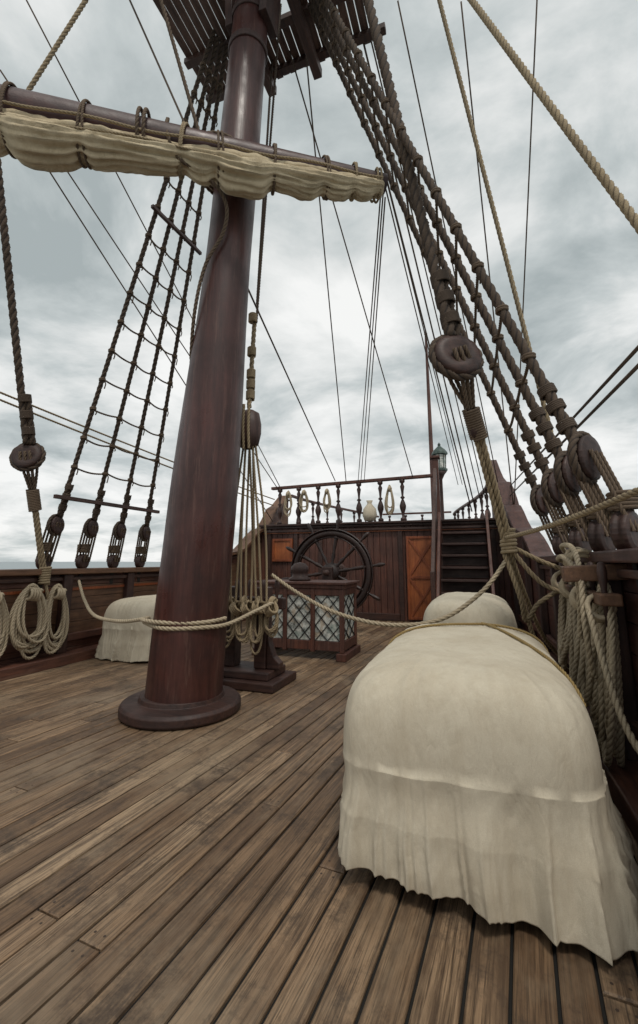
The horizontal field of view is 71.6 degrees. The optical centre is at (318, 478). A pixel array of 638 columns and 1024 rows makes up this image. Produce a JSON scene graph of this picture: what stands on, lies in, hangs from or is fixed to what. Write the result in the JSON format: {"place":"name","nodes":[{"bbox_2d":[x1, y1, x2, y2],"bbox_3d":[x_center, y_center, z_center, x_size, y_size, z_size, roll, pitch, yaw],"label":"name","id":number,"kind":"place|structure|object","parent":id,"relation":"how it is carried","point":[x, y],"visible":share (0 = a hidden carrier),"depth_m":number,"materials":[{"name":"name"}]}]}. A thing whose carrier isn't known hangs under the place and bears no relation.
{"place":"outdoors","nodes":[
{"label":"outdoors","id":0,"kind":"place"},
{"bbox_2d":[0,562,160,568],"bbox_3d":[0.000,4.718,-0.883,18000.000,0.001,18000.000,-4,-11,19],"label":"sea","id":1,"kind":"structure","parent":0,"point":[17,565],"depth_m":545.91,"materials":[{"name":"grey liquid"}]},
{"bbox_2d":[0,619,637,1023],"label":"wooden deck","id":2,"kind":"structure","parent":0,"point":[200,875],"depth_m":1.75,"materials":[{"name":"brown wood"}]},
{"bbox_2d":[95,595,155,662],"bbox_3d":[-2.349,2.160,6.683,0.999,0.804,1.856,-4,-11,19],"label":"covered life raft","id":3,"kind":"object","parent":2,"relation":"on","point":[127,642],"visible":0.42,"depth_m":5.88,"materials":[{"name":"fabric"}]},
{"bbox_2d":[0,495,291,680],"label":"ship bulwark","id":4,"kind":"object","parent":2,"relation":"on","point":[84,634],"visible":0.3,"depth_m":6.12,"materials":[{"name":"red wood"}]},
{"bbox_2d":[0,591,9,656],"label":"rope coil","id":5,"kind":"object","parent":4,"relation":"attached to","point":[4,622],"visible":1,"depth_m":4.99,"materials":[{"name":"beige fabric"}]},
{"bbox_2d":[0,159,51,598],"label":"backstay","id":6,"kind":"object","parent":4,"relation":"attached to","point":[27,454],"visible":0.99,"depth_m":5.43,"materials":[{"name":"fabric"}]},
{"bbox_2d":[8,583,68,659],"bbox_3d":[-3.403,1.731,5.420,0.166,0.893,0.826,-4,-11,19],"label":"rope coil","id":7,"kind":"object","parent":4,"relation":"attached to","point":[33,592],"visible":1,"depth_m":5.38,"materials":[{"name":"beige fabric"}]},
{"bbox_2d":[35,29,227,587],"bbox_3d":[-2.667,-2.138,6.244,3.333,7.163,1.645,-17,-20,57],"label":"shroud ladder","id":8,"kind":"object","parent":4,"relation":"attached to","point":[55,524],"visible":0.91,"depth_m":6.09,"materials":[{"name":"fabric"}]},
{"bbox_2d":[118,0,280,730],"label":"mast","id":9,"kind":"object","parent":2,"relation":"on","point":[185,688],"visible":0.91,"depth_m":3.99,"materials":[{"name":"red wood"}]},
{"bbox_2d":[0,84,387,362],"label":"yard spar","id":10,"kind":"object","parent":9,"relation":"attached to","point":[38,99],"visible":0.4,"depth_m":3.93,"materials":[{"name":"brown wood"}]},
{"bbox_2d":[26,0,87,90],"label":"yard lift rope","id":11,"kind":"object","parent":10,"relation":"attached to","point":[54,49],"visible":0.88,"depth_m":3.95,"materials":[{"name":"beige fabric"}]},
{"bbox_2d":[0,81,384,203],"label":"furled sail","id":12,"kind":"object","parent":10,"relation":"attached to","point":[37,142],"visible":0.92,"depth_m":3.93,"materials":[{"name":"fabric"}]},
{"bbox_2d":[153,0,385,103],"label":"fighting top","id":13,"kind":"object","parent":9,"relation":"attached to","point":[297,19],"visible":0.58,"depth_m":5.84,"materials":[{"name":"brown wood"}]},
{"bbox_2d":[159,0,199,128],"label":"yard brace rope","id":14,"kind":"object","parent":13,"relation":"attached to","point":[167,22],"visible":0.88,"depth_m":4.47,"materials":[{"name":"brown fabric"}]},
{"bbox_2d":[229,4,281,602],"bbox_3d":[-0.718,-2.335,5.134,0.406,7.323,0.756,3,-11,-17],"label":"mast tackle","id":15,"kind":"object","parent":13,"relation":"attached to","point":[251,430],"visible":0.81,"depth_m":4.64,"materials":[{"name":"fabric"}]},
{"bbox_2d":[77,560,505,630],"bbox_3d":[-1.093,1.120,4.337,5.443,0.670,1.252,-5,-12,25],"label":"safety rope rail","id":16,"kind":"object","parent":9,"relation":"attached to","point":[147,621],"visible":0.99,"depth_m":3.82,"materials":[{"name":"beige fabric"}]},
{"bbox_2d":[0,0,637,521],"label":"running rigging","id":17,"kind":"object","parent":9,"relation":"attached to","point":[598,390],"visible":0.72,"depth_m":6.82,"materials":[{"name":"fabric"}]},
{"bbox_2d":[0,392,274,505],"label":"hemp brace pair","id":18,"kind":"object","parent":17,"relation":"attached to","point":[38,415],"visible":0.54,"depth_m":6.41,"materials":[{"name":"fabric"}]},
{"bbox_2d":[223,579,295,693],"bbox_3d":[-0.773,1.678,4.928,0.970,1.106,0.620,-4,-11,19],"label":"mast pin rail","id":19,"kind":"object","parent":2,"relation":"on","point":[265,671],"visible":0.45,"depth_m":4.72,"materials":[{"name":"brown wood"}]},
{"bbox_2d":[225,595,278,654],"bbox_3d":[-0.819,1.542,4.663,0.841,0.608,0.188,-4,-11,19],"label":"rope coil","id":20,"kind":"object","parent":19,"relation":"hanging from","point":[237,609],"visible":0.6,"depth_m":4.62,"materials":[{"name":"beige fabric"}]},
{"bbox_2d":[251,562,360,661],"bbox_3d":[-0.171,1.877,6.481,1.400,1.286,0.780,-4,-11,19],"label":"binnacle","id":21,"kind":"object","parent":2,"relation":"on","point":[304,624],"visible":0.81,"depth_m":6.13,"materials":[{"name":"red wood"}]},
{"bbox_2d":[282,517,384,608],"bbox_3d":[0.260,1.810,8.428,2.080,2.134,0.900,-4,-11,19],"label":"ship wheel","id":22,"kind":"object","parent":2,"relation":"on","point":[332,570],"visible":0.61,"depth_m":8.27,"materials":[{"name":"brown wood"}]},
{"bbox_2d":[259,518,511,621],"bbox_3d":[1.312,2.095,10.147,5.987,2.215,0.250,-4,-11,19],"label":"stern cabin bulkhead","id":23,"kind":"object","parent":2,"relation":"on","point":[401,585],"visible":0.51,"depth_m":10.03,"materials":[{"name":"red wood"}]},
{"bbox_2d":[363,500,376,521],"bbox_3d":[1.198,0.764,10.443,0.340,0.500,0.340,-4,-11,19],"label":"vase","id":24,"kind":"object","parent":23,"relation":"on","point":[369,512],"visible":0.96,"depth_m":10.32,"materials":[{"name":"ceramic"}]},
{"bbox_2d":[271,455,490,523],"bbox_3d":[2.689,1.097,14.698,5.522,1.510,9.156,-4,-11,19],"label":"quarterdeck railing","id":25,"kind":"object","parent":23,"relation":"on","point":[339,509],"visible":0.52,"depth_m":10.87,"materials":[{"name":"brown wood"}]},
{"bbox_2d":[431,443,447,518],"bbox_3d":[3.787,0.245,13.703,0.462,2.820,0.462,1,-11,-3],"label":"stern lantern","id":26,"kind":"object","parent":25,"relation":"attached to","point":[440,451],"visible":0.74,"depth_m":13.68,"materials":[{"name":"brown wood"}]},
{"bbox_2d":[430,468,494,601],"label":"companion stairs","id":27,"kind":"structure","parent":2,"relation":"on","point":[470,549],"depth_m":8.91,"materials":[{"name":"brown wood"}]},
{"bbox_2d":[423,592,517,628],"bbox_3d":[1.843,1.858,5.333,1.146,0.902,1.962,-4,-11,19],"label":"covered life raft","id":28,"kind":"object","parent":2,"relation":"on","point":[489,608],"visible":0.3,"depth_m":4.68,"materials":[{"name":"canvas cloth"},{"name":"rope"}]},
{"bbox_2d":[338,622,637,965],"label":"covered life raft","id":29,"kind":"object","parent":2,"relation":"on","point":[474,777],"visible":1,"depth_m":1.69,"materials":[{"name":"canvas cloth"},{"name":"rope"}]},
{"bbox_2d":[491,460,637,843],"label":"ship bulwark","id":30,"kind":"object","parent":2,"relation":"on","point":[623,785],"visible":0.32,"depth_m":2.78,"materials":[{"name":"red wood"}]},
{"bbox_2d":[363,0,569,672],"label":"backstay","id":31,"kind":"object","parent":30,"relation":"attached to","point":[455,354],"visible":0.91,"depth_m":3.73,"materials":[{"name":"fabric"}]},
{"bbox_2d":[504,487,637,538],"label":"belayed hemp line","id":32,"kind":"object","parent":31,"relation":"attached to","point":[628,494],"visible":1,"depth_m":2.52,"materials":[{"name":"fabric"}]},
{"bbox_2d":[307,0,637,586],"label":"shroud ladder","id":33,"kind":"object","parent":30,"relation":"attached to","point":[581,463],"visible":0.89,"depth_m":3.81,"materials":[{"name":"fabric"}]},
{"bbox_2d":[437,0,575,526],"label":"hemp backstay line","id":34,"kind":"object","parent":33,"relation":"attached to","point":[487,187],"visible":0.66,"depth_m":4.24,"materials":[{"name":"fabric"}]},
{"bbox_2d":[467,0,637,233],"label":"hemp backstay line","id":35,"kind":"object","parent":30,"relation":"attached to","point":[614,193],"visible":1,"depth_m":2.62,"materials":[{"name":"fabric"}]},
{"bbox_2d":[557,562,628,626],"bbox_3d":[1.946,0.816,3.326,0.364,0.380,1.650,-4,-11,19],"label":"bulwark pin rail","id":36,"kind":"object","parent":30,"relation":"attached to","point":[601,573],"visible":0.62,"depth_m":2.74,"materials":[{"name":"brown wood"}]},
{"bbox_2d":[551,543,637,767],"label":"rope coil","id":37,"kind":"object","parent":30,"relation":"on","point":[588,641],"visible":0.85,"depth_m":2.71,"materials":[{"name":"beige fabric"}]},
{"bbox_2d":[0,0,637,561],"label":"sky","id":38,"kind":"structure","parent":0,"point":[580,314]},
{"bbox_2d":[425,339,432,508],"bbox_3d":[4.318,-1.912,17.155,0.200,8.330,0.200,-4,-11,19],"label":"flagpole","id":39,"kind":"object","parent":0,"point":[430,434],"visible":0.43,"depth_m":17.18,"materials":[{"name":"red wood"}]}
]}

